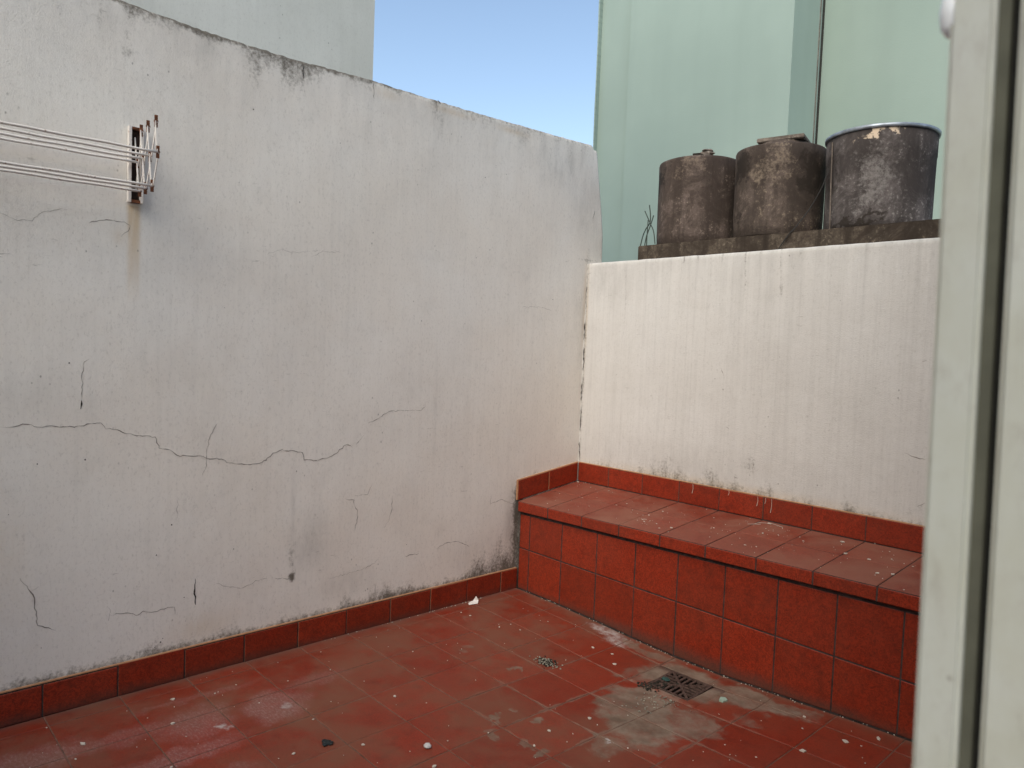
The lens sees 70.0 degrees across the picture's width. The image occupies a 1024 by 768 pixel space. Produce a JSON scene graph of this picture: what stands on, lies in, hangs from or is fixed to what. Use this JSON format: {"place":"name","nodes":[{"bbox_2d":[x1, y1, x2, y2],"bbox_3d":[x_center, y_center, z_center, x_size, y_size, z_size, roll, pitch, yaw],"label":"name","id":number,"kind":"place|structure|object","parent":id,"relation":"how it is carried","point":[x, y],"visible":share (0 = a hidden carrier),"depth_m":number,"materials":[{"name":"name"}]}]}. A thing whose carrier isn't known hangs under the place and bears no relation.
{"place":"outdoors","nodes":[
{"label":"outdoors","id":0,"kind":"place"},
{"bbox_2d":[122,0,374,79],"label":"grey building","id":1,"kind":"structure","parent":0,"point":[337,35],"depth_m":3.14,"materials":[{"name":"grey paint"}]},
{"bbox_2d":[0,588,912,767],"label":"floor","id":2,"kind":"structure","parent":0,"point":[515,701],"depth_m":2.25,"materials":[{"name":"tile"}]},
{"bbox_2d":[0,0,602,728],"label":"wall","id":3,"kind":"structure","parent":2,"relation":"on","point":[290,354],"depth_m":2.50,"materials":[{"name":"paint"}]},
{"bbox_2d":[0,115,159,204],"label":"wall clothes dryer","id":4,"kind":"object","parent":3,"relation":"attached to","point":[136,185],"depth_m":2.06,"materials":[{"name":"white metal"}]},
{"bbox_2d":[322,739,333,745],"bbox_3d":[-0.514,1.000,2.040,0.032,0.009,0.033,1,3,-19],"label":"black lump","id":5,"kind":"object","parent":2,"relation":"on","point":[325,742],"visible":1,"depth_m":2.03,"materials":[{"name":"plastic"}]},
{"bbox_2d":[423,742,430,748],"bbox_3d":[-0.236,1.010,2.041,0.022,0.013,0.023,1,3,-20],"label":"pale pebble","id":6,"kind":"object","parent":2,"relation":"on","point":[427,745],"visible":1,"depth_m":2.04,"materials":[{"name":"white stone"}]},
{"bbox_2d":[29,592,894,767],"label":"floor paint chips","id":7,"kind":"object","parent":2,"relation":"on","point":[549,730],"visible":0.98,"depth_m":2.19,"materials":[{"name":"paint"}]},
{"bbox_2d":[468,597,477,604],"bbox_3d":[-0.168,0.945,3.194,0.050,0.028,0.024,1,3,-22],"label":"paper scrap","id":8,"kind":"object","parent":2,"relation":"on","point":[475,601],"visible":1,"depth_m":3.20,"materials":[{"name":"white paper"}]},
{"bbox_2d":[529,656,562,668],"bbox_3d":[0.130,1.008,2.660,0.085,0.018,0.131,1,3,-28],"label":"crumb heap","id":9,"kind":"object","parent":2,"relation":"on","point":[548,662],"visible":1,"depth_m":2.65,"materials":[{"name":"grey gravel"}]},
{"bbox_2d":[621,692,690,713],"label":"sand grains","id":10,"kind":"object","parent":2,"relation":"on","point":[670,700],"visible":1,"depth_m":2.41},
{"bbox_2d":[637,680,678,691],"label":"drain dirt","id":11,"kind":"structure","parent":2,"relation":"on","point":[648,687],"depth_m":2.53,"materials":[{"name":"grey soil"}]},
{"bbox_2d":[647,670,712,700],"bbox_3d":[0.587,1.053,2.552,0.162,0.007,0.162,6,5,44],"label":"drain grate","id":12,"kind":"object","parent":2,"relation":"in","point":[703,687],"visible":0.99,"depth_m":2.55,"materials":[{"name":"metal"}]},
{"bbox_2d":[518,481,922,741],"bbox_3d":[0.945,0.826,2.726,0.414,0.537,2.266,-1,4,-43],"label":"tiled bench","id":13,"kind":"object","parent":2,"relation":"on","point":[837,634],"visible":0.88,"depth_m":2.63,"materials":[{"name":"tile"}]},
{"bbox_2d":[547,481,913,589],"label":"bench paint chips","id":14,"kind":"object","parent":13,"relation":"on","point":[778,535],"visible":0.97,"depth_m":2.75,"materials":[{"name":"paint"}]},
{"bbox_2d":[719,697,727,702],"bbox_3d":[0.707,1.057,2.448,0.033,0.006,0.026,-1,4,-43],"label":"green plaster chip","id":15,"kind":"object","parent":2,"relation":"on","point":[722,699],"visible":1,"depth_m":2.44,"materials":[{"name":"green paint"}]},
{"bbox_2d":[373,0,598,146],"label":"sky","id":16,"kind":"structure","parent":0,"point":[531,64],"materials":[{"name":"blue"}]},
{"bbox_2d":[593,0,949,261],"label":"green building","id":17,"kind":"structure","parent":0,"point":[681,78],"depth_m":9.59,"materials":[{"name":"paint"}]},
{"bbox_3d":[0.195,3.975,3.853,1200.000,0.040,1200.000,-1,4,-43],"label":"ground","id":18,"kind":"structure","parent":0,"visible":0},
{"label":"terrace slab","id":19,"kind":"structure","parent":18,"relation":"on","visible":0},
{"bbox_2d":[577,238,938,553],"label":"wall","id":20,"kind":"structure","parent":19,"relation":"on","point":[792,387],"depth_m":2.93,"materials":[{"name":"paint"}]},
{"bbox_2d":[638,219,939,259],"bbox_3d":[1.520,-0.544,2.988,0.520,0.130,2.100,-1,4,-43],"label":"concrete ledge","id":21,"kind":"object","parent":20,"relation":"on","point":[911,230],"visible":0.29,"depth_m":2.97,"materials":[{"name":"grey concrete"}]},
{"bbox_2d":[640,205,655,245],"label":"bent wires","id":22,"kind":"object","parent":21,"relation":"on","point":[650,221],"visible":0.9,"depth_m":3.58,"materials":[{"name":"grey metal"}]},
{"bbox_2d":[657,149,735,243],"bbox_3d":[0.920,-0.905,3.605,0.395,0.482,0.397,-1,4,-43],"label":"cement water tank","id":23,"kind":"object","parent":21,"relation":"on","point":[695,196],"visible":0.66,"depth_m":3.43,"materials":[{"name":"grey concrete"}]},
{"bbox_2d":[732,133,825,237],"bbox_3d":[1.205,-0.864,3.304,0.386,0.453,0.386,-1,4,-43],"label":"cement water tank","id":24,"kind":"object","parent":21,"relation":"on","point":[779,181],"visible":0.82,"depth_m":3.14,"materials":[{"name":"grey concrete"}]},
{"bbox_2d":[823,122,941,228],"bbox_3d":[1.500,-0.807,2.992,0.425,0.394,0.425,-1,4,-43],"label":"cement water tank","id":25,"kind":"object","parent":21,"relation":"on","point":[881,173],"visible":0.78,"depth_m":2.82,"materials":[{"name":"grey concrete"}]},
{"bbox_2d":[778,168,828,248],"bbox_3d":[1.189,-0.711,2.997,0.189,0.344,0.031,3,3,16],"label":"hanging cable","id":26,"kind":"object","parent":25,"relation":"hanging from","point":[808,209],"visible":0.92,"depth_m":3.00,"materials":[{"name":"metal"}]},
{"bbox_3d":[-0.529,-0.492,1.086,4.808,3.300,2.820,-1,4,-43],"label":"house facade","id":27,"kind":"object","parent":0,"visible":0},
{"bbox_2d":[912,0,1023,767],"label":"door frame","id":28,"kind":"object","parent":27,"relation":"attached to","point":[969,707],"visible":1,"depth_m":0.39,"materials":[{"name":"white paint"}]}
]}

